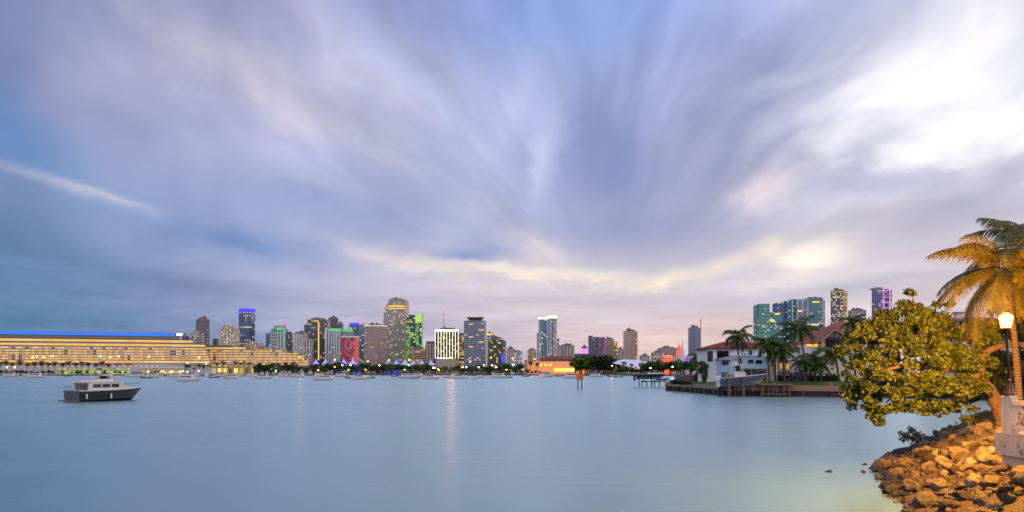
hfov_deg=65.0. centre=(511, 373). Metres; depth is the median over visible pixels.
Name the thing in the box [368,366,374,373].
broadleaf tree
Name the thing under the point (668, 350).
office block
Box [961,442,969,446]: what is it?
stone
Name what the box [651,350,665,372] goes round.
apartment block
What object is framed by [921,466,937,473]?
boulder
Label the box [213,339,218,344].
office block
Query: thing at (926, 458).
boulder
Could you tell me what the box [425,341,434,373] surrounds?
office block
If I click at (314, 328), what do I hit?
office tower
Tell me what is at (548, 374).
canopy boat
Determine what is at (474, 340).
office tower
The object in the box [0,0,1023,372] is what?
sky
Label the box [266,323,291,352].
condo tower
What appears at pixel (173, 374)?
motor cruiser
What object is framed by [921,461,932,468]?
boulder
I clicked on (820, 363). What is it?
coconut palm
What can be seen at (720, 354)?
window
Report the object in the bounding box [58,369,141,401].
motor yacht
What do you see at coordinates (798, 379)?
garden stairs
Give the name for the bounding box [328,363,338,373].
broadleaf tree
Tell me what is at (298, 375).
motor cruiser
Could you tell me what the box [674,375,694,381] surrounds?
garden wall
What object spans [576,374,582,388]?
channel sign
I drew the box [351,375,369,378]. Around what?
motor cruiser
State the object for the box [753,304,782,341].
condo tower
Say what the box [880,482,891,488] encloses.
boulder
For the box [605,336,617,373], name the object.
office tower
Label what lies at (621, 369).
broadleaf tree
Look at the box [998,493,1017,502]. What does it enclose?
boulder
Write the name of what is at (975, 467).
stone
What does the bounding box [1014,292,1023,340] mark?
broadleaf tree
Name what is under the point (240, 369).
terminal
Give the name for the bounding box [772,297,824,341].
condo tower
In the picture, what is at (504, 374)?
shore ground
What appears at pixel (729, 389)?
lift frame
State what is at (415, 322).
office tower
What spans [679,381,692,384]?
hedge
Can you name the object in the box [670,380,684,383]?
hedge
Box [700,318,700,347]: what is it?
crane
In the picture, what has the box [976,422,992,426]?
stone
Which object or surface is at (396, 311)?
office tower
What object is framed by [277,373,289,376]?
motor cruiser
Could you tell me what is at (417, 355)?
parking block
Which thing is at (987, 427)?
stone
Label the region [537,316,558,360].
condo tower
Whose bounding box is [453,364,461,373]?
broadleaf tree
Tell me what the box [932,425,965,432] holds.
weed clump
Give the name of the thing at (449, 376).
sailing boat
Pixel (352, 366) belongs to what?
broadleaf tree
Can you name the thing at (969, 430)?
stone
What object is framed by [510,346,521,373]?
apartment block
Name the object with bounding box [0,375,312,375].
island ground
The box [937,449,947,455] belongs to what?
boulder
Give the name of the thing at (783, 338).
coconut palm
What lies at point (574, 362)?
broadleaf tree
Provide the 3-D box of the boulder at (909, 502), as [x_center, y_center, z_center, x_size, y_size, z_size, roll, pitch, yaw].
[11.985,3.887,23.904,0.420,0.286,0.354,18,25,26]
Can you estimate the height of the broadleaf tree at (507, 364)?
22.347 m
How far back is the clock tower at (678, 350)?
1701.00 m
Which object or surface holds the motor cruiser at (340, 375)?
on the water
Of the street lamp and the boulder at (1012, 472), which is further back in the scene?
the street lamp
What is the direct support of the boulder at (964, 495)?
on the bank ground at (1017, 504)
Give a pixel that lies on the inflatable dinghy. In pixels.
(662, 380)
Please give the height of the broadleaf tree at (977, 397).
3.755 m
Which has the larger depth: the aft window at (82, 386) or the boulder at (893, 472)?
the aft window at (82, 386)
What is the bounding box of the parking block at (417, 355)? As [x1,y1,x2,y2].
[410,346,426,373]
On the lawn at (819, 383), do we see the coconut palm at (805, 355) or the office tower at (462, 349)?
the coconut palm at (805, 355)
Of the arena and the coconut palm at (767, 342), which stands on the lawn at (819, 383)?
the coconut palm at (767, 342)
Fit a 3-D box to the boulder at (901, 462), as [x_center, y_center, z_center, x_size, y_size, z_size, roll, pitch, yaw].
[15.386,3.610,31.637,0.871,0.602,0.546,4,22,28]
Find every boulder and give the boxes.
[869,458,891,471]
[880,452,892,458]
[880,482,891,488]
[881,484,900,493]
[886,467,903,480]
[891,457,915,466]
[891,489,904,497]
[893,447,906,454]
[897,473,910,479]
[900,467,909,472]
[901,478,918,491]
[907,443,918,450]
[907,498,913,505]
[908,470,919,474]
[909,484,920,492]
[911,446,926,454]
[913,450,927,456]
[913,491,937,507]
[917,440,929,445]
[921,454,934,463]
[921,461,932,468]
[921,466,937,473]
[923,478,935,488]
[927,442,936,446]
[931,477,949,491]
[935,458,946,467]
[936,441,945,448]
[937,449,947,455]
[938,487,948,495]
[938,499,961,509]
[939,432,950,440]
[943,507,953,511]
[945,477,958,482]
[947,447,968,458]
[947,464,959,474]
[950,483,965,490]
[951,442,961,446]
[952,491,973,500]
[954,451,970,463]
[966,446,990,460]
[969,506,990,511]
[972,416,985,423]
[972,494,988,503]
[977,499,1004,510]
[979,475,1002,488]
[980,467,995,475]
[983,454,998,465]
[996,485,1014,494]
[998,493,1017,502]
[1007,464,1023,484]
[1012,471,1023,487]
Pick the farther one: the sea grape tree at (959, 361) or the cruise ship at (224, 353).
the cruise ship at (224, 353)
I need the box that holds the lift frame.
[718,377,761,396]
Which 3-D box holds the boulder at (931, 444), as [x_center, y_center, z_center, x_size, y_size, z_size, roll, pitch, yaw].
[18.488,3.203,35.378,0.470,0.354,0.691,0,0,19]
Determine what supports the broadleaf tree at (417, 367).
on the shore ground at (504, 374)
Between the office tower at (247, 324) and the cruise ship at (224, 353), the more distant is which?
the office tower at (247, 324)
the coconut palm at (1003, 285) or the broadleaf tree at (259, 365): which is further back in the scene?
the broadleaf tree at (259, 365)
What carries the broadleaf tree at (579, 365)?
on the shore ground at (504, 374)
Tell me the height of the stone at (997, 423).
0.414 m
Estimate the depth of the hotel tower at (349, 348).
1760.34 m
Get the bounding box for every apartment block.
[506,345,514,373]
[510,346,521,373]
[528,346,535,360]
[559,343,574,357]
[618,347,622,373]
[639,351,649,372]
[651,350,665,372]
[848,308,865,323]
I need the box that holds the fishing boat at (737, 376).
[713,355,767,386]
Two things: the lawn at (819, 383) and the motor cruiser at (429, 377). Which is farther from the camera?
the motor cruiser at (429, 377)
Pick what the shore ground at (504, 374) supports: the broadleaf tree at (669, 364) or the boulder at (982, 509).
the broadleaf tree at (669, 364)
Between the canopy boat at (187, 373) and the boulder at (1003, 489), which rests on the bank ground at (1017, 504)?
the boulder at (1003, 489)
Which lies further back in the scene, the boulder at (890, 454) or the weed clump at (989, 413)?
the weed clump at (989, 413)
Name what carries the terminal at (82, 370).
on the island ground at (123, 375)
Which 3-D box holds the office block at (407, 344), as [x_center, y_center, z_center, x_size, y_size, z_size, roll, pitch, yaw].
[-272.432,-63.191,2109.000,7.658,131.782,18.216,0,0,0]
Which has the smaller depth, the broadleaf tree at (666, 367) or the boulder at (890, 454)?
the boulder at (890, 454)
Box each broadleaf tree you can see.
[253,363,263,374]
[264,363,275,374]
[288,362,296,370]
[325,362,332,373]
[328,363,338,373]
[333,361,346,372]
[345,363,354,369]
[359,363,371,373]
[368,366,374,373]
[372,364,384,369]
[385,363,395,373]
[392,363,403,373]
[401,365,409,371]
[412,363,423,371]
[423,362,431,373]
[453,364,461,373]
[475,364,485,370]
[492,366,501,371]
[501,363,512,373]
[514,363,524,373]
[569,356,583,372]
[576,355,586,373]
[580,355,596,373]
[587,354,604,372]
[598,355,612,373]
[598,356,616,373]
[617,367,626,374]
[640,363,649,372]
[645,360,657,372]
[654,359,663,372]
[657,364,668,372]
[663,360,675,374]
[671,359,682,374]
[682,360,693,374]
[959,371,1006,404]
[962,319,1023,400]
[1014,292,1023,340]
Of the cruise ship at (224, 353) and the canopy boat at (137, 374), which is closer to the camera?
the canopy boat at (137, 374)
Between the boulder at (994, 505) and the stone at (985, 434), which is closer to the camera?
the boulder at (994, 505)
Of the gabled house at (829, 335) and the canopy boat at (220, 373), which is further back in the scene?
the canopy boat at (220, 373)
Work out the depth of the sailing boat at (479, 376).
667.66 m
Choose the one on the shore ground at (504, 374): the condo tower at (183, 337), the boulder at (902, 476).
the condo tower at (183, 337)
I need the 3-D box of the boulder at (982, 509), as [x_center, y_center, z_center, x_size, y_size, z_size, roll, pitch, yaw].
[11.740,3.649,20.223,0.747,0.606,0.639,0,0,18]
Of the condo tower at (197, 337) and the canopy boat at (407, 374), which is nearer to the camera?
the canopy boat at (407, 374)
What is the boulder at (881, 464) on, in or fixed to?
on the bank ground at (1017, 504)
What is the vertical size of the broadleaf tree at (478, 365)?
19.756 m
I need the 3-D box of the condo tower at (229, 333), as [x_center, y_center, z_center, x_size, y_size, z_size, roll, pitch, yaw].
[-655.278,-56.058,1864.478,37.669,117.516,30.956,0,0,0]
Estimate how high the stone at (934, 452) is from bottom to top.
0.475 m
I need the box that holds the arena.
[658,355,695,373]
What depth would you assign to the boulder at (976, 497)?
21.71 m
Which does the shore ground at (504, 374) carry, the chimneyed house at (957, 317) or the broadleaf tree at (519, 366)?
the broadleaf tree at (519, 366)
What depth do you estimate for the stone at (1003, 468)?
23.63 m
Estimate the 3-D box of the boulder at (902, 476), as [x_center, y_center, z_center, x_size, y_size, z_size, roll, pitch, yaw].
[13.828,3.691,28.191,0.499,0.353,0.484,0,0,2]
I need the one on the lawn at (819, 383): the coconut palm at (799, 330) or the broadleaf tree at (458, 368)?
the coconut palm at (799, 330)
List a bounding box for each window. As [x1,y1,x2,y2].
[75,384,87,389]
[93,384,118,387]
[717,351,728,359]
[826,334,842,357]
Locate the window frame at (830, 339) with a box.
[825,333,843,356]
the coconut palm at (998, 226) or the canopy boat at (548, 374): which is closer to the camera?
the coconut palm at (998, 226)
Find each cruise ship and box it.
[0,330,233,374]
[206,345,332,374]
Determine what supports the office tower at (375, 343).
on the shore ground at (504, 374)
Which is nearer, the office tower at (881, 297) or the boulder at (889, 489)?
the boulder at (889, 489)
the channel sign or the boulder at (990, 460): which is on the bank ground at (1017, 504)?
the boulder at (990, 460)
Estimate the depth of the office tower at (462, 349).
1900.00 m
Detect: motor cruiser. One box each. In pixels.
[2,373,18,376]
[26,373,47,377]
[142,371,160,376]
[168,371,180,376]
[175,375,200,380]
[223,375,239,378]
[255,375,273,378]
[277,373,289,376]
[289,371,305,376]
[312,375,333,379]
[334,373,348,376]
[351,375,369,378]
[422,375,439,378]
[452,375,468,378]
[490,373,509,377]
[538,371,546,377]
[563,373,584,377]
[589,373,603,376]
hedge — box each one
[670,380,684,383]
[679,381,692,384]
[777,370,840,380]
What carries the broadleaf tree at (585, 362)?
on the shore ground at (504, 374)
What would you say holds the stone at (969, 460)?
on the bank ground at (1017, 504)
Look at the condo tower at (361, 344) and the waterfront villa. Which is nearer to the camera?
the waterfront villa
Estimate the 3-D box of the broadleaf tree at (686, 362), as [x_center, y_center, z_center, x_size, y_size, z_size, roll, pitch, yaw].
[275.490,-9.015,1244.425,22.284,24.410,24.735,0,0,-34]
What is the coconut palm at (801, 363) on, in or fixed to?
on the lawn at (819, 383)
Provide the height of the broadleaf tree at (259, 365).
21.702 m
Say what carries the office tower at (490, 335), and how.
on the shore ground at (504, 374)
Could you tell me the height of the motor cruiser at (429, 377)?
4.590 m
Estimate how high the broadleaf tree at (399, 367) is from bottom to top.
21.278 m
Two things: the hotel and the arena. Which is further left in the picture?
the hotel
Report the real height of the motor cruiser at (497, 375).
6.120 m
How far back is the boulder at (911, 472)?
28.42 m
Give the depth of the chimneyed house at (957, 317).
122.42 m
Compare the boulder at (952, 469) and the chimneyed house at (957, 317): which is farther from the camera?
the chimneyed house at (957, 317)
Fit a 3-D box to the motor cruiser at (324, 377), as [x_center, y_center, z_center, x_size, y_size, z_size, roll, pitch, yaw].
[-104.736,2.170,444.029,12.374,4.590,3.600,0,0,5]
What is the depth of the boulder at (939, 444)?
33.53 m
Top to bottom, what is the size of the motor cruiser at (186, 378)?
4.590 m
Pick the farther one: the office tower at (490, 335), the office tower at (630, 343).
the office tower at (490, 335)
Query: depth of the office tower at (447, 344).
1850.00 m
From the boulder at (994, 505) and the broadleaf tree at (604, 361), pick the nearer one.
the boulder at (994, 505)
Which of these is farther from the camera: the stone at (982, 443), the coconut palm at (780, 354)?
the coconut palm at (780, 354)
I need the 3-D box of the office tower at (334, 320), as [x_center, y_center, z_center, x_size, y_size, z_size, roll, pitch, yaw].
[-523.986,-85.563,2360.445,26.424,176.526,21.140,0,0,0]
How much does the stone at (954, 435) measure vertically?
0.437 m
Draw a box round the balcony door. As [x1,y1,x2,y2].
[708,351,712,361]
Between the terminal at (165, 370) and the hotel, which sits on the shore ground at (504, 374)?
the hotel
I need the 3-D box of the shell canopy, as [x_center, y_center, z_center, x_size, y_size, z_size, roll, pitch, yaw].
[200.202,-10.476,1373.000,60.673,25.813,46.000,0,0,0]
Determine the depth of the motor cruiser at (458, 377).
577.85 m
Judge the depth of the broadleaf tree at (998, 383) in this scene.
45.71 m
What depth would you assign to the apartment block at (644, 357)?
1800.00 m
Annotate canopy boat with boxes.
[130,372,143,376]
[181,372,194,376]
[214,372,226,375]
[399,372,422,377]
[539,372,553,376]
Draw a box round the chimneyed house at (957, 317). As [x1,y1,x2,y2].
[921,312,1011,386]
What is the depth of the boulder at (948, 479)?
25.05 m
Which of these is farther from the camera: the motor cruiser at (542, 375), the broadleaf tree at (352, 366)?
the broadleaf tree at (352, 366)
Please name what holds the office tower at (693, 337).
on the shore ground at (504, 374)
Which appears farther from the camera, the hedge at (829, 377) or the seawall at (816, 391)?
the hedge at (829, 377)
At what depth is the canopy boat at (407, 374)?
603.37 m
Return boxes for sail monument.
[679,341,685,373]
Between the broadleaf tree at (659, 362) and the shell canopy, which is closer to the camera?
the broadleaf tree at (659, 362)
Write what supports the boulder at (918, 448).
on the bank ground at (1017, 504)
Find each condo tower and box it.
[176,333,188,340]
[190,330,203,344]
[219,323,239,346]
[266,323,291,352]
[292,330,313,364]
[325,328,353,362]
[349,323,359,335]
[359,324,363,373]
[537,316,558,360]
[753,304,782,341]
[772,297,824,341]
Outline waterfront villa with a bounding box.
[694,342,800,381]
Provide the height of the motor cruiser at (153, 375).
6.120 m
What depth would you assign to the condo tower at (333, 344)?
1830.00 m
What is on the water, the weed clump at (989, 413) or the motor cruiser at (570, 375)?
the motor cruiser at (570, 375)
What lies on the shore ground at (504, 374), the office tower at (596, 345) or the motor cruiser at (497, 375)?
the office tower at (596, 345)
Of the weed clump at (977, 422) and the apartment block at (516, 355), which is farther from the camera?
the apartment block at (516, 355)
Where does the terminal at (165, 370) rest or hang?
on the island ground at (123, 375)
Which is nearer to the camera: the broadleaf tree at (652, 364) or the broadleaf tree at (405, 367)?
the broadleaf tree at (652, 364)
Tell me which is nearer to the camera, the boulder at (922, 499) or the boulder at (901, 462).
the boulder at (922, 499)
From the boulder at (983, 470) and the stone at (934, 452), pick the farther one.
the stone at (934, 452)
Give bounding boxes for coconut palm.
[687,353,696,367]
[722,325,754,365]
[748,333,784,382]
[758,337,790,380]
[765,341,800,382]
[776,315,819,381]
[789,357,813,383]
[796,351,828,381]
[805,359,832,381]
[816,343,854,381]
[839,314,866,375]
[925,232,1023,418]
[964,218,1023,315]
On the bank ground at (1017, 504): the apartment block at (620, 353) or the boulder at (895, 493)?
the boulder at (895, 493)
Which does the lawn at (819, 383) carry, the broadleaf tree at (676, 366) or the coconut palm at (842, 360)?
the coconut palm at (842, 360)
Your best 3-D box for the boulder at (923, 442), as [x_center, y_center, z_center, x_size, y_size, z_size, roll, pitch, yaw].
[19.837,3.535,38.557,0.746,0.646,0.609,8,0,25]
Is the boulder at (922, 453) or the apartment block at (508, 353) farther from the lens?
the apartment block at (508, 353)
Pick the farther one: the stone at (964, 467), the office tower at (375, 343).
the office tower at (375, 343)
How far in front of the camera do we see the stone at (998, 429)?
29.80 m
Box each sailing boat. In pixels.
[443,368,453,377]
[474,358,483,377]
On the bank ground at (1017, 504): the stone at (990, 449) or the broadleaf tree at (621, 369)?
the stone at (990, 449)
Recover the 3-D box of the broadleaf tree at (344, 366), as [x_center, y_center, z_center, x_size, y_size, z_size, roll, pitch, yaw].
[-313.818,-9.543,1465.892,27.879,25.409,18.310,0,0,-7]
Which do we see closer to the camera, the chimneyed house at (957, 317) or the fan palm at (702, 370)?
the chimneyed house at (957, 317)
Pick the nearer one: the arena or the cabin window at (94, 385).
the cabin window at (94, 385)
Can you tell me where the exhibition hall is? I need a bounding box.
[524,356,588,373]
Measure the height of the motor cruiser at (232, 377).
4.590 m
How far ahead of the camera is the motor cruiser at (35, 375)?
664.36 m
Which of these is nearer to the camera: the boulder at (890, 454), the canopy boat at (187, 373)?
the boulder at (890, 454)
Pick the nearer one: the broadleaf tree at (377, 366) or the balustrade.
the balustrade
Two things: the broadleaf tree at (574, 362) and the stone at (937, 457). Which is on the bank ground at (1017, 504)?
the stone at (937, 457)
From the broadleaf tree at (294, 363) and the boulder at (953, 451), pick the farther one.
the broadleaf tree at (294, 363)
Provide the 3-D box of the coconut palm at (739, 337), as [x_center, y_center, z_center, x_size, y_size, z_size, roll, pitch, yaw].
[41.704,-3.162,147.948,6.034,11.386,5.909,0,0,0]
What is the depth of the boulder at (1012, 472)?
21.93 m
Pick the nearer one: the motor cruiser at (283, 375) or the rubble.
the rubble
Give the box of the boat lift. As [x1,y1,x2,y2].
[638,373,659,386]
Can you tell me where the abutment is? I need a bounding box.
[995,432,1023,467]
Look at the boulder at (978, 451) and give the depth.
26.56 m
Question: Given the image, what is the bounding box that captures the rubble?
[874,415,1023,511]
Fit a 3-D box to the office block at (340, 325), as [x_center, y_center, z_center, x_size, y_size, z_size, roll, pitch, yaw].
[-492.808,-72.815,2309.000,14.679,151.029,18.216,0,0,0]
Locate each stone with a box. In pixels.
[931,448,939,456]
[935,455,949,460]
[949,434,960,440]
[954,437,965,441]
[959,464,972,471]
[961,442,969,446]
[962,457,976,464]
[964,473,980,481]
[965,477,979,486]
[967,426,972,433]
[971,463,983,470]
[972,425,984,433]
[975,453,986,463]
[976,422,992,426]
[977,441,987,445]
[979,432,988,437]
[984,424,993,429]
[986,446,994,452]
[993,427,1000,435]
[994,421,1000,426]
[995,464,1011,472]
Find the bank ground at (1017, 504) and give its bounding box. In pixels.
[878,417,1023,511]
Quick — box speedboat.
[633,371,664,380]
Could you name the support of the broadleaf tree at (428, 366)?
on the shore ground at (504, 374)
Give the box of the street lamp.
[999,310,1014,395]
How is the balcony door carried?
in the waterfront villa
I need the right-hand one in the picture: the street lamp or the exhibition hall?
the street lamp
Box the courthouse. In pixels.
[575,344,587,357]
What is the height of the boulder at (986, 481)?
0.507 m
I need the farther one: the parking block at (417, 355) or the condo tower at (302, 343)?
the condo tower at (302, 343)
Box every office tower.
[196,316,209,344]
[238,309,255,345]
[304,317,329,364]
[328,316,338,327]
[364,322,386,373]
[383,297,408,373]
[406,313,422,348]
[435,327,459,373]
[460,333,463,373]
[464,316,485,373]
[487,332,493,373]
[588,336,604,373]
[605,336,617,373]
[623,326,637,373]
[688,325,699,355]
[831,288,846,323]
[869,287,891,371]
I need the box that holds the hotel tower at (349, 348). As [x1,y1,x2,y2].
[341,335,360,362]
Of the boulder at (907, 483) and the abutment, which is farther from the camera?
the boulder at (907, 483)
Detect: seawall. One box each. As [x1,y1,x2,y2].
[665,383,723,395]
[724,385,1014,397]
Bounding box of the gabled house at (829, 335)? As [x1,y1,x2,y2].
[793,322,885,380]
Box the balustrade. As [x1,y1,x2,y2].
[1000,395,1023,433]
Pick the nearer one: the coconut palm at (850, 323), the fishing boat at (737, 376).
the fishing boat at (737, 376)
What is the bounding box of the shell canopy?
[613,359,646,373]
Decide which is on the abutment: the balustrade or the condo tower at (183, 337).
the balustrade
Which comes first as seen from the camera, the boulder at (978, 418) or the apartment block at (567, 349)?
the boulder at (978, 418)
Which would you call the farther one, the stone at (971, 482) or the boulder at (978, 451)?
the boulder at (978, 451)
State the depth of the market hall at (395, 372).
1572.00 m
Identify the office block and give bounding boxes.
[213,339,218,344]
[337,321,343,330]
[406,324,409,371]
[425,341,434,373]
[489,335,505,373]
[658,346,676,355]
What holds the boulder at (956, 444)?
on the bank ground at (1017, 504)
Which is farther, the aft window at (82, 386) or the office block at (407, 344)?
the office block at (407, 344)
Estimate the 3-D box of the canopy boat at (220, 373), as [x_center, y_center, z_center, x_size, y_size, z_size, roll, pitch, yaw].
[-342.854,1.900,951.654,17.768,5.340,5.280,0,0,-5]
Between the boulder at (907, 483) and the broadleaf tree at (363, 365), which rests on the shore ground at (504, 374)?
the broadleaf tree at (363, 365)
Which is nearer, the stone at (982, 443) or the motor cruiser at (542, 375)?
the stone at (982, 443)
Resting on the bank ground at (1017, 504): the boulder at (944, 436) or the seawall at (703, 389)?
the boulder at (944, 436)
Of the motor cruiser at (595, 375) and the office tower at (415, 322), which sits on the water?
the motor cruiser at (595, 375)
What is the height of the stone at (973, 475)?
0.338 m
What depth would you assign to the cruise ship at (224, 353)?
1525.86 m
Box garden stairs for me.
[786,371,801,381]
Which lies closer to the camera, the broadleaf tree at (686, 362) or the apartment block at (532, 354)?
the broadleaf tree at (686, 362)
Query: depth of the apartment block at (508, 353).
2100.00 m
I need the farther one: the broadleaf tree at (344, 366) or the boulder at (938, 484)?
the broadleaf tree at (344, 366)
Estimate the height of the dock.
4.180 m
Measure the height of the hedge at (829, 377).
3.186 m
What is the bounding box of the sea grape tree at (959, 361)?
[830,288,1023,426]
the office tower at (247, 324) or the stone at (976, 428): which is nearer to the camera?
the stone at (976, 428)
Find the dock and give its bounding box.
[757,381,791,396]
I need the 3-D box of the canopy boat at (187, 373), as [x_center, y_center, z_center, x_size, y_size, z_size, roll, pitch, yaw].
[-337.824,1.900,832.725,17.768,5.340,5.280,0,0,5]
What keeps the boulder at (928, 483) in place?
on the bank ground at (1017, 504)
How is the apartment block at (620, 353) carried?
on the shore ground at (504, 374)
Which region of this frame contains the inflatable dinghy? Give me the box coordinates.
[656,378,668,381]
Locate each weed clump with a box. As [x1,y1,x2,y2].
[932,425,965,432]
[954,418,994,426]
[970,411,992,417]
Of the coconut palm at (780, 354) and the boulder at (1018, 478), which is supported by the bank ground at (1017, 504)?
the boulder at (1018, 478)
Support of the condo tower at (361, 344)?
on the shore ground at (504, 374)
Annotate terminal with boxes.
[57,368,130,374]
[140,367,186,374]
[210,365,252,374]
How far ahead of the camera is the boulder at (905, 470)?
29.94 m
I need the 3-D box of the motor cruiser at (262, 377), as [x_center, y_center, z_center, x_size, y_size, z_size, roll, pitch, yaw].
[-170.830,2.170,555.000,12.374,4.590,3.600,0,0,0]
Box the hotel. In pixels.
[240,342,265,349]
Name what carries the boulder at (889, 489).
on the bank ground at (1017, 504)
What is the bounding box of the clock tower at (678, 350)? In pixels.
[676,344,680,355]
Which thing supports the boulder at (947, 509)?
on the bank ground at (1017, 504)
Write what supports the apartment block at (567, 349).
on the shore ground at (504, 374)
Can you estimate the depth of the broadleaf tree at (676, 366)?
1241.78 m
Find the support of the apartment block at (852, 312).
on the shore ground at (504, 374)
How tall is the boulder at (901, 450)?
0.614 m
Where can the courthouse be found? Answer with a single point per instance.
(584, 350)
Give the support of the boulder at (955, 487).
on the bank ground at (1017, 504)
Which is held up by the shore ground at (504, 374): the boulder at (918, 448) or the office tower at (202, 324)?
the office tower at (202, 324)
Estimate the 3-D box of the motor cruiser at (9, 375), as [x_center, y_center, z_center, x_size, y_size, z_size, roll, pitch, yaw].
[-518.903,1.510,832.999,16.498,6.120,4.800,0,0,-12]
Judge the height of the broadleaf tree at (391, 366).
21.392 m
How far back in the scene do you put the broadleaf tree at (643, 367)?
1254.46 m
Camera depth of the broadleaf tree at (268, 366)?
1395.50 m
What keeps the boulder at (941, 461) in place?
on the bank ground at (1017, 504)
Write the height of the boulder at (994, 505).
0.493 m
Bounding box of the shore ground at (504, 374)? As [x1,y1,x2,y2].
[276,373,899,375]
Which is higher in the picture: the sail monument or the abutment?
the sail monument
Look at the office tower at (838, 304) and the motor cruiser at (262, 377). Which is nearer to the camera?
the motor cruiser at (262, 377)
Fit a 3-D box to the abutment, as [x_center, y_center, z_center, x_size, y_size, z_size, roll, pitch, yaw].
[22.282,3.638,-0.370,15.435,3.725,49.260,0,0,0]
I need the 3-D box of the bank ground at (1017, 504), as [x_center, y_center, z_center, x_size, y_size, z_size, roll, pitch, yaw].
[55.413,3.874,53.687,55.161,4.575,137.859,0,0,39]
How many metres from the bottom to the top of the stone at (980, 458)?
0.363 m
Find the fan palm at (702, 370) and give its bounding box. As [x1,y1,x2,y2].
[693,361,709,381]
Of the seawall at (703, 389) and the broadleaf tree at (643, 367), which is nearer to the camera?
the seawall at (703, 389)
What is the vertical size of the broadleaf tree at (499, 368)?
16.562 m
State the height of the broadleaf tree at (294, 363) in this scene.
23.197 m
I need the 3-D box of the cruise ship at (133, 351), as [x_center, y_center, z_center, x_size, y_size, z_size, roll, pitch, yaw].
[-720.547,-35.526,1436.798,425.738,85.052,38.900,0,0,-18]
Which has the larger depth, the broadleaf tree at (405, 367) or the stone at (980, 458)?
the broadleaf tree at (405, 367)
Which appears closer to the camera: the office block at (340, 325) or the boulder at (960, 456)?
the boulder at (960, 456)
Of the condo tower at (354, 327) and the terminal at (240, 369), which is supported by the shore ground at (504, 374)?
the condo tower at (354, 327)
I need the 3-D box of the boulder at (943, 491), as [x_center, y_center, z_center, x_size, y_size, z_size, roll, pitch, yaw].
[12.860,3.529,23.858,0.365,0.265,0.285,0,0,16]
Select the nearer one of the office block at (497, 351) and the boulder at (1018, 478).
the boulder at (1018, 478)
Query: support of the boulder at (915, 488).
on the bank ground at (1017, 504)
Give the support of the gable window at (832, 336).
in the gabled house at (829, 335)
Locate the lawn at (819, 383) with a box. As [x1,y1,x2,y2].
[666,379,901,385]
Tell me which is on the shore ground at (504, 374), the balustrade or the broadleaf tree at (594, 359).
the broadleaf tree at (594, 359)
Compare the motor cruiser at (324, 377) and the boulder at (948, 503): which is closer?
the boulder at (948, 503)
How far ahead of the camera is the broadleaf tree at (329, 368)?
1450.46 m
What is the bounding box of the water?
[0,375,990,511]
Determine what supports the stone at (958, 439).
on the bank ground at (1017, 504)
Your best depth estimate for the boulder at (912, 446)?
37.22 m
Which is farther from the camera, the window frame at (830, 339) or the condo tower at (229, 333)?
the condo tower at (229, 333)
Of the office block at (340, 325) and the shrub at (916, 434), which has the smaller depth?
the shrub at (916, 434)
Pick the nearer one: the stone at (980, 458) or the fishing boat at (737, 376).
the stone at (980, 458)
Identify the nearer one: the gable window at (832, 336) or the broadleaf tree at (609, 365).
the gable window at (832, 336)
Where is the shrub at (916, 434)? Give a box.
[897,425,925,444]

